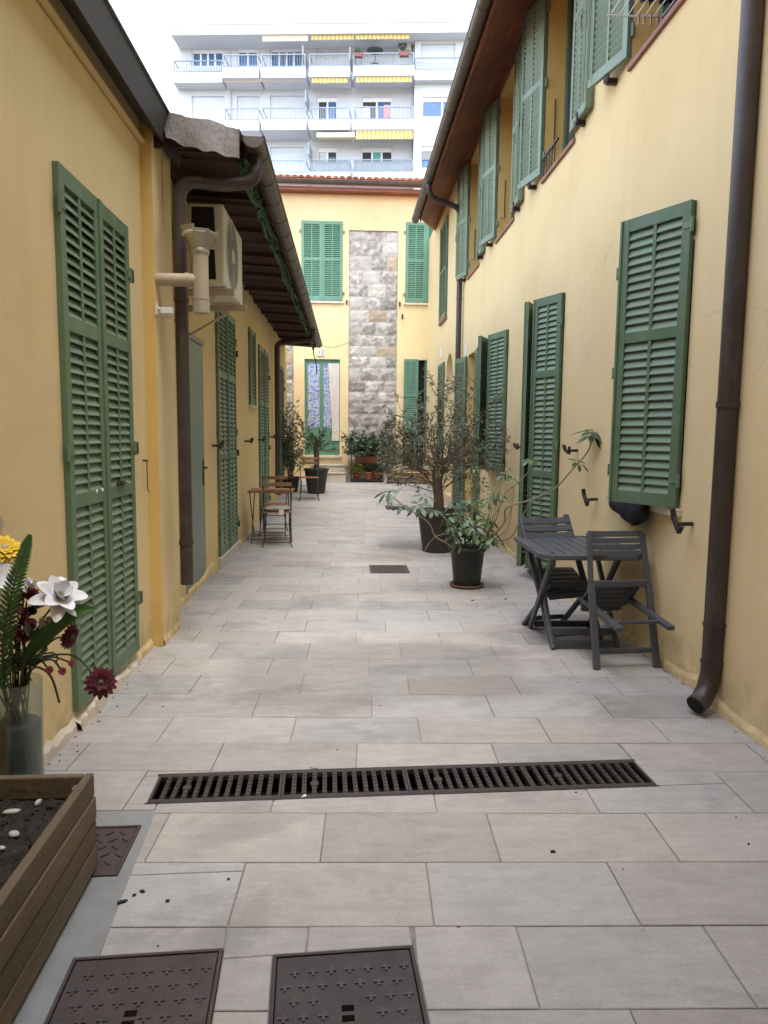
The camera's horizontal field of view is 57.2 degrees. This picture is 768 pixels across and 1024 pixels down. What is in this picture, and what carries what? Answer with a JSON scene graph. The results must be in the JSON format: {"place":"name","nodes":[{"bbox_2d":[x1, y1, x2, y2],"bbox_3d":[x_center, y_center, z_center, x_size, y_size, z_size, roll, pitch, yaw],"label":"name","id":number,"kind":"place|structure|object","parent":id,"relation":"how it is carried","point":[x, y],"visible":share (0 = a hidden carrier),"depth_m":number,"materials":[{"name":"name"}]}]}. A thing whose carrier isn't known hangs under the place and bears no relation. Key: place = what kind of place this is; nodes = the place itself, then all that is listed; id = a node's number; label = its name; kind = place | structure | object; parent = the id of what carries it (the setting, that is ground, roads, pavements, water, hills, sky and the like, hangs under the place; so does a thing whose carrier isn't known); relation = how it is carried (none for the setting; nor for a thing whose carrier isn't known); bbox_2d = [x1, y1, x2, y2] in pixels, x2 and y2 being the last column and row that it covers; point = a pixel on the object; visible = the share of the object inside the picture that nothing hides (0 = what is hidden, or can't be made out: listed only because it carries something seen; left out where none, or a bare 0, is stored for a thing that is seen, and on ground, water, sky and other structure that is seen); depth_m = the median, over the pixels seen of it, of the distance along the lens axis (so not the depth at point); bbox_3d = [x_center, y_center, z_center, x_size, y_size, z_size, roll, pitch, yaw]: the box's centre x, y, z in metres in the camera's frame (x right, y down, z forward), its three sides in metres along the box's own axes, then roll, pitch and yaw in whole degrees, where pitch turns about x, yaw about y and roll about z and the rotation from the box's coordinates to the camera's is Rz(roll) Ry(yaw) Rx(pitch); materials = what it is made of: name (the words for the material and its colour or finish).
{"place":"outdoors","nodes":[
{"label":"outdoors","id":0,"kind":"place"},
{"bbox_2d":[10,810,161,1023],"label":"concrete strip","id":1,"kind":"object","parent":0,"point":[85,929],"visible":0.41,"depth_m":2.22,"materials":[{"name":"grey concrete"}]},
{"bbox_2d":[0,713,42,774],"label":"flower vase","id":2,"kind":"object","parent":1,"relation":"on","point":[21,750],"visible":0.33,"depth_m":2.74,"materials":[{"name":"clear glass"}]},
{"bbox_2d":[0,535,20,721],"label":"yellow flower","id":3,"kind":"object","parent":2,"relation":"in","point":[9,547],"visible":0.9,"depth_m":2.64,"materials":[{"name":"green plant"}]},
{"bbox_2d":[0,557,21,725],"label":"white lily","id":4,"kind":"object","parent":2,"relation":"in","point":[5,567],"visible":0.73,"depth_m":2.60,"materials":[{"name":"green plant"}]},
{"bbox_2d":[0,534,32,700],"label":"fern leaf","id":5,"kind":"object","parent":2,"relation":"in","point":[21,561],"visible":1,"depth_m":2.54,"materials":[{"name":"green plant"}]},
{"bbox_2d":[0,588,47,725],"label":"bouquet greenery","id":6,"kind":"object","parent":2,"relation":"in","point":[31,662],"visible":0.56,"depth_m":2.76,"materials":[{"name":"green plant"}]},
{"bbox_2d":[11,616,36,718],"bbox_3d":[-1.411,0.622,2.759,0.134,0.442,0.122,0,6,-3],"label":"dark rose","id":7,"kind":"object","parent":2,"relation":"in","point":[19,636],"visible":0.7,"depth_m":2.72,"materials":[{"name":"red plant"}]},
{"bbox_2d":[8,587,40,722],"bbox_3d":[-1.413,0.563,2.792,0.142,0.551,0.115,0,6,-3],"label":"dark rose","id":8,"kind":"object","parent":2,"relation":"in","point":[30,593],"visible":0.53,"depth_m":2.75,"materials":[{"name":"red plant"}]},
{"bbox_2d":[16,577,35,691],"bbox_3d":[-1.432,0.545,2.823,0.083,0.579,0.078,0,6,-3],"label":"white bud","id":9,"kind":"object","parent":2,"relation":"in","point":[30,583],"visible":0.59,"depth_m":2.79,"materials":[{"name":"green plant"}]},
{"bbox_2d":[12,615,51,723],"bbox_3d":[-1.352,0.612,2.720,0.243,0.471,0.074,4,7,29],"label":"seed head","id":10,"kind":"object","parent":2,"relation":"in","point":[42,622],"visible":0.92,"depth_m":2.63},
{"bbox_2d":[15,658,53,708],"bbox_3d":[-1.383,0.705,2.778,0.230,0.271,0.028,4,7,28],"label":"pink blossom","id":11,"kind":"object","parent":2,"relation":"on","point":[49,669],"visible":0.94,"depth_m":2.72,"materials":[{"name":"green plant"}]},
{"bbox_2d":[22,652,60,702],"bbox_3d":[-1.334,0.637,2.740,0.189,0.190,0.034,2,6,14],"label":"drooping stem","id":12,"kind":"object","parent":2,"relation":"in","point":[28,678],"visible":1,"depth_m":2.73,"materials":[{"name":"green plant"}]},
{"bbox_2d":[21,658,66,719],"bbox_3d":[-1.330,0.708,2.772,0.203,0.269,0.085,1,6,7],"label":"pink blossom","id":13,"kind":"object","parent":2,"relation":"in","point":[61,671],"visible":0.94,"depth_m":2.75,"materials":[{"name":"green plant"}]},
{"bbox_2d":[12,656,76,716],"bbox_3d":[-1.327,0.700,2.752,0.274,0.287,0.035,2,6,11],"label":"pink blossom","id":14,"kind":"object","parent":2,"relation":"on","point":[71,662],"visible":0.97,"depth_m":2.73,"materials":[{"name":"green plant"}]},
{"bbox_2d":[16,623,78,720],"bbox_3d":[-1.323,0.638,2.741,0.257,0.414,0.103,0,6,-3],"label":"gerbera","id":15,"kind":"object","parent":2,"relation":"in","point":[68,637],"visible":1,"depth_m":2.73,"materials":[{"name":"red plant"}]},
{"bbox_2d":[0,604,96,722],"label":"broad leaf","id":16,"kind":"object","parent":2,"relation":"in","point":[49,633],"visible":0.72,"depth_m":2.68,"materials":[{"name":"green plant"}]},
{"bbox_2d":[19,575,87,714],"bbox_3d":[-1.294,0.544,2.684,0.320,0.616,0.200,1,6,7],"label":"white lily","id":17,"kind":"object","parent":2,"relation":"in","point":[60,596],"visible":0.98,"depth_m":2.63,"materials":[{"name":"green plant"}]},
{"bbox_2d":[5,653,116,709],"bbox_3d":[-1.288,0.700,2.749,0.493,0.289,0.092,2,6,9],"label":"gerbera","id":18,"kind":"object","parent":2,"relation":"in","point":[100,682],"visible":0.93,"depth_m":2.71,"materials":[{"name":"red plant"}]},
{"bbox_2d":[0,773,97,1023],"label":"wooden planter","id":19,"kind":"object","parent":1,"relation":"on","point":[48,859],"visible":0.99,"depth_m":2.15,"materials":[{"name":"brown wood"}]},
{"bbox_2d":[1,808,20,814],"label":"pebble","id":20,"kind":"object","parent":19,"relation":"in","point":[11,811],"visible":0.99,"depth_m":2.35,"materials":[{"name":"white stone"}]},
{"bbox_2d":[8,830,19,837],"bbox_3d":[-1.169,1.017,2.224,0.042,0.018,0.029,2,6,11],"label":"pebble","id":21,"kind":"object","parent":19,"relation":"in","point":[14,833],"visible":1,"depth_m":2.21,"materials":[{"name":"white stone"}]},
{"bbox_2d":[34,799,42,805],"bbox_3d":[-1.185,0.996,2.413,0.019,0.022,0.034,2,6,14],"label":"pebble","id":22,"kind":"object","parent":19,"relation":"in","point":[38,802],"visible":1,"depth_m":2.41,"materials":[{"name":"white stone"}]},
{"bbox_2d":[109,0,476,112],"label":"sky","id":23,"kind":"structure","parent":0,"point":[146,23],"materials":[{"name":"white"}]},
{"bbox_2d":[43,479,767,1023],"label":"paving","id":24,"kind":"structure","parent":0,"point":[335,645],"depth_m":2.99,"materials":[{"name":"grey tile"}]},
{"bbox_2d":[0,0,181,768],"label":"yellow house","id":25,"kind":"structure","parent":24,"relation":"on","point":[88,480],"depth_m":3.77,"materials":[{"name":"paint"}]},
{"bbox_2d":[155,303,173,317],"bbox_3d":[-1.535,-1.406,4.924,0.115,0.100,0.060,0,6,-3],"label":"motion sensor","id":26,"kind":"object","parent":25,"relation":"attached to","point":[167,312],"visible":1,"depth_m":4.90,"materials":[{"name":"white plastic"}]},
{"bbox_2d":[155,223,218,314],"bbox_3d":[-1.371,-1.689,4.932,0.441,0.574,0.272,0,6,-3],"label":"flue pipe","id":27,"kind":"object","parent":25,"relation":"attached to","point":[199,241],"visible":1,"depth_m":4.89,"materials":[{"name":"beige plastic"}]},
{"bbox_2d":[91,825,140,876],"bbox_3d":[-1.070,1.276,2.632,0.240,0.036,0.325,0,6,-4],"label":"manhole cover","id":28,"kind":"object","parent":24,"relation":"on","point":[114,844],"visible":0.48,"depth_m":2.65,"materials":[{"name":"metal"}]},
{"bbox_2d":[117,899,127,904],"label":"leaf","id":29,"kind":"object","parent":24,"relation":"on","point":[122,901],"visible":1,"depth_m":2.33,"materials":[{"name":"plant"}]},
{"bbox_2d":[44,948,222,1023],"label":"manhole cover","id":30,"kind":"object","parent":24,"relation":"on","point":[174,987],"visible":1,"depth_m":1.97,"materials":[{"name":"metal"}]},
{"bbox_2d":[153,134,321,607],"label":"yellow house","id":31,"kind":"structure","parent":24,"relation":"on","point":[231,387],"depth_m":7.93,"materials":[{"name":"paint"}]},
{"bbox_2d":[188,339,207,588],"bbox_3d":[-1.856,-0.458,6.955,0.099,2.410,0.880,0,6,-3],"label":"flush door","id":32,"kind":"structure","parent":31,"relation":"in","point":[195,350],"depth_m":7.07,"materials":[{"name":"grey paint"}]},
{"bbox_2d":[164,112,243,157],"bbox_3d":[-1.273,-2.633,5.235,0.522,0.322,0.946,0,6,-3],"label":"roof sheet","id":33,"kind":"object","parent":31,"relation":"on","point":[205,135],"visible":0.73,"depth_m":4.80,"materials":[{"name":"grey metal"}]},
{"bbox_2d":[173,203,246,336],"bbox_3d":[-1.541,-2.037,6.129,0.578,0.964,1.070,0,6,-3],"label":"air conditioner","id":34,"kind":"object","parent":31,"relation":"attached to","point":[225,269],"visible":0.77,"depth_m":5.79,"materials":[{"name":"beige plastic"}]},
{"bbox_2d":[237,157,316,373],"bbox_3d":[-1.333,-2.921,10.727,0.160,0.666,11.174,0,6,-3],"label":"green netting","id":35,"kind":"object","parent":31,"relation":"hanging from","point":[253,194],"visible":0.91,"depth_m":7.17,"materials":[{"name":"green plastic"}]},
{"bbox_2d":[247,488,294,543],"bbox_3d":[-1.626,0.055,10.211,0.620,0.760,0.590,0,6,-3],"label":"bistro table","id":36,"kind":"object","parent":24,"relation":"on","point":[255,490],"visible":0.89,"depth_m":10.16,"materials":[{"name":"brown wood"}]},
{"bbox_2d":[258,476,287,536],"bbox_3d":[-1.685,-0.088,10.767,0.440,0.896,0.503,0,6,-3],"label":"bistro chair","id":37,"kind":"object","parent":24,"relation":"on","point":[274,503],"visible":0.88,"depth_m":10.80,"materials":[{"name":"brown wood"}]},
{"bbox_2d":[261,483,292,547],"bbox_3d":[-1.493,0.023,9.871,0.440,0.896,0.503,0,6,-7],"label":"bistro chair","id":38,"kind":"object","parent":24,"relation":"on","point":[289,511],"visible":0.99,"depth_m":9.70,"materials":[{"name":"brown wood"}]},
{"bbox_2d":[264,505,289,514],"bbox_3d":[-1.502,-0.035,9.877,0.370,0.110,0.397,0,6,-7],"label":"seat cushion","id":39,"kind":"object","parent":38,"relation":"on","point":[281,509],"visible":0.98,"depth_m":9.73,"materials":[{"name":"fabric"}]},
{"bbox_2d":[283,476,299,491],"bbox_3d":[-2.123,-0.641,16.138,0.420,0.338,0.420,0,6,-3],"label":"plant pot","id":40,"kind":"object","parent":24,"relation":"on","point":[294,480],"visible":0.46,"depth_m":16.00,"materials":[{"name":"plastic"}]},
{"bbox_2d":[281,399,306,476],"bbox_3d":[-2.056,-1.702,16.173,0.661,1.856,0.930,0,6,-3],"label":"leafy shrub","id":41,"kind":"object","parent":40,"relation":"on","point":[289,457],"visible":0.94,"depth_m":15.99,"materials":[{"name":"green plant"}]},
{"bbox_2d":[299,457,319,500],"bbox_3d":[-1.573,-0.696,14.806,0.440,0.896,0.503,0,6,-7],"label":"bistro chair","id":42,"kind":"object","parent":24,"relation":"on","point":[309,458],"visible":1,"depth_m":14.92,"materials":[{"name":"brown wood"}]},
{"bbox_2d":[303,468,328,493],"bbox_3d":[-1.530,-0.707,15.909,0.580,0.558,0.580,0,6,-3],"label":"plant pot","id":43,"kind":"object","parent":24,"relation":"on","point":[312,483],"visible":0.96,"depth_m":15.72,"materials":[{"name":"black plastic"}]},
{"bbox_2d":[298,422,338,468],"bbox_3d":[-1.455,-1.468,15.825,0.950,1.101,1.076,0,6,-3],"label":"olive tree","id":44,"kind":"object","parent":43,"relation":"on","point":[316,444],"visible":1,"depth_m":15.77,"materials":[{"name":"green plant"}]},
{"bbox_2d":[310,464,345,482],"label":"stone steps","id":45,"kind":"structure","parent":24,"relation":"on","point":[336,473],"depth_m":17.99,"materials":[{"name":"beige stone"}]},
{"bbox_2d":[269,945,428,1023],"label":"manhole cover","id":46,"kind":"object","parent":24,"relation":"on","point":[379,985],"visible":1,"depth_m":1.99,"materials":[{"name":"metal"}]},
{"bbox_2d":[275,174,432,478],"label":"yellow house","id":47,"kind":"structure","parent":24,"relation":"on","point":[363,255],"depth_m":18.17,"materials":[{"name":"paint"}]},
{"bbox_2d":[305,359,339,454],"bbox_3d":[-1.612,-2.730,18.427,0.914,2.477,0.055,0,6,-3],"label":"glazed door","id":48,"kind":"structure","parent":47,"relation":"in","point":[317,389],"depth_m":18.40,"materials":[{"name":"green paint"}]},
{"bbox_2d":[414,361,426,469],"bbox_3d":[0.962,-2.511,18.592,0.320,2.900,0.040,0,6,-3],"label":"door leaf","id":49,"kind":"structure","parent":47,"relation":"in","point":[425,379],"depth_m":18.53,"materials":[{"name":"green paint"}]},
{"bbox_2d":[350,453,382,481],"bbox_3d":[-0.442,-1.205,18.128,0.840,0.860,0.360,0,6,-3],"label":"plant stand","id":50,"kind":"object","parent":24,"relation":"on","point":[351,478],"visible":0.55,"depth_m":17.99,"materials":[{"name":"black metal"}]},
{"bbox_2d":[352,473,361,478],"bbox_3d":[-0.692,-0.924,18.095,0.240,0.138,0.240,0,6,-3],"label":"plant pot","id":51,"kind":"object","parent":50,"relation":"on","point":[356,476],"visible":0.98,"depth_m":18.02,"materials":[{"name":"ceramic"}]},
{"bbox_2d":[344,461,365,473],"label":"yellowish plant","id":52,"kind":"object","parent":51,"relation":"in","point":[357,468],"visible":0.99,"depth_m":17.89,"materials":[{"name":"green plant"}]},
{"bbox_2d":[354,456,377,462],"bbox_3d":[-0.460,-1.341,18.092,0.596,0.176,0.224,0,6,-3],"label":"flower trough","id":53,"kind":"object","parent":50,"relation":"on","point":[360,459],"visible":0.95,"depth_m":18.00,"materials":[{"name":"ceramic"}]},
{"bbox_2d":[341,425,391,457],"bbox_3d":[-0.448,-1.780,17.945,1.362,0.925,0.992,0,6,-3],"label":"bushy plant","id":54,"kind":"object","parent":53,"relation":"in","point":[364,446],"visible":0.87,"depth_m":17.83,"materials":[{"name":"green plant"}]},
{"bbox_2d":[364,472,372,478],"bbox_3d":[-0.406,-0.934,17.988,0.224,0.188,0.224,0,6,-3],"label":"plant pot","id":55,"kind":"object","parent":50,"relation":"on","point":[368,475],"visible":1,"depth_m":17.91,"materials":[{"name":"ceramic"}]},
{"bbox_2d":[360,459,388,472],"bbox_3d":[-0.284,-1.171,18.074,0.878,0.412,0.527,0,6,-3],"label":"trailing plant","id":56,"kind":"object","parent":55,"relation":"in","point":[374,468],"visible":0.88,"depth_m":17.99,"materials":[{"name":"green plant"}]},
{"bbox_2d":[372,472,381,478],"bbox_3d":[-0.173,-0.936,18.120,0.300,0.168,0.300,0,6,-3],"label":"plant pot","id":57,"kind":"object","parent":50,"relation":"on","point":[375,476],"visible":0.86,"depth_m":18.02,"materials":[{"name":"ceramic"}]},
{"bbox_2d":[369,565,409,572],"bbox_3d":[0.057,0.681,8.226,0.450,0.036,0.500,0,6,-3],"label":"manhole cover","id":58,"kind":"object","parent":24,"relation":"on","point":[388,569],"visible":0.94,"depth_m":8.21,"materials":[{"name":"metal"}]},
{"bbox_2d":[386,506,405,509],"bbox_3d":[0.251,-0.078,13.955,0.420,0.036,0.550,0,6,-3],"label":"manhole cover","id":59,"kind":"object","parent":24,"relation":"on","point":[391,508],"visible":0.55,"depth_m":13.84,"materials":[{"name":"metal"}]},
{"bbox_2d":[144,759,658,804],"bbox_3d":[0.102,1.263,3.190,2.251,0.103,0.263,0,6,-5],"label":"drain channel","id":60,"kind":"object","parent":24,"relation":"on","point":[288,786],"visible":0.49,"depth_m":3.28,"materials":[{"name":"metal"}]},
{"bbox_2d":[147,771,282,802],"bbox_3d":[-0.732,1.221,3.111,0.557,0.026,0.244,0,6,-5],"label":"drain grate","id":61,"kind":"object","parent":60,"relation":"in","point":[209,778],"visible":0.94,"depth_m":3.12,"materials":[{"name":"metal"}]},
{"bbox_2d":[281,767,409,797],"bbox_3d":[-0.175,1.221,3.161,0.557,0.026,0.244,0,6,-5],"label":"drain grate","id":62,"kind":"object","parent":60,"relation":"in","point":[343,773],"visible":0.91,"depth_m":3.18,"materials":[{"name":"metal"}]},
{"bbox_2d":[404,764,534,793],"bbox_3d":[0.381,1.222,3.210,0.557,0.026,0.244,0,6,-5],"label":"drain grate","id":63,"kind":"object","parent":60,"relation":"in","point":[512,769],"visible":0.9,"depth_m":3.22,"materials":[{"name":"metal"}]},
{"bbox_2d":[521,760,656,788],"bbox_3d":[0.938,1.222,3.260,0.557,0.026,0.244,0,6,-5],"label":"drain grate","id":64,"kind":"object","parent":60,"relation":"in","point":[589,766],"visible":0.92,"depth_m":3.27,"materials":[{"name":"metal"}]},
{"bbox_2d":[44,508,765,945],"bbox_3d":[-0.117,0.533,8.576,3.639,0.187,12.910,0,6,-3],"label":"ground grit","id":65,"kind":"object","parent":24,"relation":"on","point":[332,670],"visible":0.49,"depth_m":4.14,"materials":[{"name":"black stone"}]},
{"bbox_2d":[383,466,428,482],"bbox_3d":[0.616,-0.953,17.970,1.250,0.420,0.427,0,6,-5],"label":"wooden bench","id":66,"kind":"object","parent":24,"relation":"on","point":[418,475],"visible":0.22,"depth_m":17.80,"materials":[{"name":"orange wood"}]},
{"bbox_2d":[418,507,459,552],"bbox_3d":[0.723,0.246,9.512,0.590,0.568,0.590,0,6,-3],"label":"plant pot","id":67,"kind":"object","parent":24,"relation":"on","point":[435,545],"visible":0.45,"depth_m":9.32,"materials":[{"name":"plastic"}]},
{"bbox_2d":[376,368,511,511],"bbox_3d":[0.774,-0.930,9.345,1.739,1.961,1.646,0,6,-3],"label":"olive tree","id":68,"kind":"object","parent":67,"relation":"in","point":[440,469],"visible":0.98,"depth_m":9.25,"materials":[{"name":"green plant"}]},
{"bbox_2d":[449,543,486,589],"bbox_3d":[0.862,0.563,7.298,0.388,0.421,0.388,0,6,-3],"label":"plant pot","id":69,"kind":"object","parent":24,"relation":"on","point":[467,565],"visible":0.77,"depth_m":7.17,"materials":[{"name":"black plastic"}]},
{"bbox_2d":[373,429,601,556],"bbox_3d":[1.099,-0.149,6.860,2.187,1.309,1.196,3,7,18],"label":"umbrella plant","id":70,"kind":"object","parent":69,"relation":"in","point":[482,540],"visible":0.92,"depth_m":7.07,"materials":[{"name":"green plant"}]},
{"bbox_2d":[518,514,603,640],"bbox_3d":[1.400,0.510,5.617,0.455,0.919,0.619,-1,6,-15],"label":"folding chair","id":71,"kind":"object","parent":24,"relation":"on","point":[563,574],"visible":0.7,"depth_m":5.71,"materials":[{"name":"grey wood"}]},
{"bbox_2d":[514,535,641,649],"bbox_3d":[1.460,0.623,5.432,0.770,0.750,1.000,0,6,-2],"label":"folding table","id":72,"kind":"object","parent":24,"relation":"on","point":[552,550],"visible":0.74,"depth_m":5.24,"materials":[{"name":"grey wood"}]},
{"bbox_2d":[412,0,767,750],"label":"yellow house","id":73,"kind":"structure","parent":24,"relation":"on","point":[590,210],"depth_m":5.30,"materials":[{"name":"paint"}]},
{"bbox_2d":[504,337,508,468],"bbox_3d":[1.825,-1.566,10.158,0.042,1.914,1.114,0,6,-3],"label":"window","id":74,"kind":"structure","parent":73,"relation":"in","point":[508,337],"depth_m":10.44,"materials":[{"name":"green paint"}]},
{"bbox_2d":[554,303,564,566],"bbox_3d":[1.953,-0.784,7.641,0.042,2.924,0.894,0,6,-3],"label":"window","id":75,"kind":"structure","parent":73,"relation":"in","point":[564,303],"depth_m":7.79,"materials":[{"name":"green paint"}]},
{"bbox_2d":[562,0,574,151],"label":"window","id":76,"kind":"structure","parent":73,"relation":"in","point":[567,137],"depth_m":7.66,"materials":[{"name":"green paint"}]},
{"bbox_2d":[608,501,649,525],"bbox_3d":[1.812,-0.018,5.214,0.075,0.221,0.630,0,6,-3],"label":"dark cloth","id":77,"kind":"object","parent":73,"relation":"hanging from","point":[634,514],"visible":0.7,"depth_m":5.09,"materials":[{"name":"black fabric"}]},
{"bbox_2d":[607,0,674,25],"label":"drying rack","id":78,"kind":"object","parent":73,"relation":"attached to","point":[651,16],"visible":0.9,"depth_m":5.02,"materials":[{"name":"white metal"}]},
{"bbox_2d":[640,0,655,4],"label":"garment","id":79,"kind":"object","parent":78,"relation":"hanging from","point":[650,1],"visible":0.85,"depth_m":4.97,"materials":[{"name":"fabric"}]},
{"bbox_2d":[658,0,676,5],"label":"garment","id":80,"kind":"object","parent":78,"relation":"hanging from","point":[666,2],"visible":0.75,"depth_m":4.92,"materials":[{"name":"fabric"}]},
{"bbox_2d":[659,2,674,22],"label":"window","id":81,"kind":"structure","parent":73,"relation":"in","point":[663,8],"depth_m":5.33,"materials":[{"name":"green paint"}]},
{"bbox_2d":[645,218,695,502],"bbox_3d":[2.089,-1.047,5.071,0.042,1.924,1.154,0,6,-3],"label":"window","id":82,"kind":"structure","parent":73,"relation":"in","point":[695,218],"depth_m":4.88,"materials":[{"name":"green paint"}]},
{"bbox_2d":[578,530,674,669],"bbox_3d":[1.633,0.599,4.819,0.476,0.910,0.663,0,6,-8],"label":"folding chair","id":83,"kind":"object","parent":24,"relation":"on","point":[598,598],"visible":1,"depth_m":4.86,"materials":[{"name":"grey wood"}]},
{"label":"ground","id":84,"kind":"structure","parent":0,"visible":0},
{"bbox_2d":[170,20,470,188],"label":"apartment building","id":85,"kind":"structure","parent":84,"relation":"on","point":[298,95],"depth_m":35.28,"materials":[{"name":"white concrete"}]},
{"bbox_2d":[192,50,222,66],"bbox_3d":[-9.007,-23.220,36.118,1.913,1.265,0.220,1,6,2],"label":"window","id":86,"kind":"structure","parent":85,"relation":"in","point":[196,54],"depth_m":36.03,"materials":[{"name":"white glass"}]},
{"bbox_2d":[237,50,257,65],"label":"window","id":87,"kind":"structure","parent":85,"relation":"in","point":[239,58],"depth_m":35.97,"materials":[{"name":"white glass"}]},
{"bbox_2d":[270,49,301,66],"bbox_3d":[-4.958,-23.121,35.975,1.956,1.408,0.220,1,6,2],"label":"window","id":88,"kind":"structure","parent":85,"relation":"in","point":[273,51],"depth_m":35.89,"materials":[{"name":"white glass"}]},
{"bbox_2d":[317,98,336,119],"bbox_3d":[-2.897,-20.592,36.171,1.323,1.609,0.220,1,6,2],"label":"window","id":89,"kind":"structure","parent":85,"relation":"in","point":[322,102],"depth_m":36.09,"materials":[{"name":"white glass"}]},
{"bbox_2d":[317,148,336,161],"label":"window","id":90,"kind":"structure","parent":85,"relation":"in","point":[323,153],"depth_m":36.32,"materials":[{"name":"white glass"}]},
{"bbox_2d":[354,47,361,57],"bbox_3d":[-1.252,-22.412,34.335,0.438,0.444,0.309,1,6,2],"label":"balcony planter","id":91,"kind":"object","parent":85,"relation":"hanging from","point":[357,53],"visible":1,"depth_m":34.26,"materials":[{"name":"pink plant"}]},
{"bbox_2d":[363,106,369,117],"bbox_3d":[-0.869,-19.949,35.167,0.340,0.600,0.080,1,6,2],"label":"laundry","id":92,"kind":"object","parent":85,"relation":"hanging from","point":[365,115],"visible":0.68,"depth_m":35.17,"materials":[{"name":"white fabric"}]},
{"bbox_2d":[367,46,382,65],"bbox_3d":[-0.445,-22.535,34.922,0.820,0.720,0.820,1,6,2],"label":"balcony table","id":93,"kind":"object","parent":85,"relation":"on","point":[374,49],"visible":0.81,"depth_m":34.86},
{"bbox_2d":[362,98,391,117],"bbox_3d":[-0.364,-20.556,36.079,1.854,1.579,0.220,1,6,2],"label":"window","id":94,"kind":"structure","parent":85,"relation":"in","point":[365,101],"depth_m":35.98,"materials":[{"name":"white glass"}]},
{"bbox_2d":[361,148,392,160],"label":"window","id":95,"kind":"structure","parent":85,"relation":"in","point":[366,153],"depth_m":36.23,"materials":[{"name":"white glass"}]},
{"bbox_2d":[384,105,390,117],"bbox_3d":[0.156,-19.994,35.124,0.340,0.600,0.080,1,6,2],"label":"laundry","id":96,"kind":"object","parent":85,"relation":"hanging from","point":[387,111],"visible":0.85,"depth_m":35.12,"materials":[{"name":"pink fabric"}]},
{"bbox_2d":[399,46,408,57],"bbox_3d":[0.987,-22.406,34.267,0.523,0.455,0.294,1,6,2],"label":"balcony planter","id":97,"kind":"object","parent":85,"relation":"hanging from","point":[404,53],"visible":1,"depth_m":34.18,"materials":[{"name":"pink plant"}]},
{"bbox_2d":[398,43,410,51],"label":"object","id":98,"kind":"object","parent":85,"relation":"on","point":[405,45],"visible":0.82,"depth_m":35.17,"materials":[{"name":"white"}]},
{"bbox_2d":[420,147,432,168],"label":"window","id":99,"kind":"structure","parent":85,"relation":"in","point":[425,152],"depth_m":35.54,"materials":[{"name":"white glass"}]},
{"bbox_2d":[422,98,446,116],"bbox_3d":[2.918,-20.270,35.382,2.331,1.346,0.220,1,6,2],"label":"window","id":100,"kind":"structure","parent":85,"relation":"in","point":[431,107],"depth_m":35.32,"materials":[{"name":"blue glass"}]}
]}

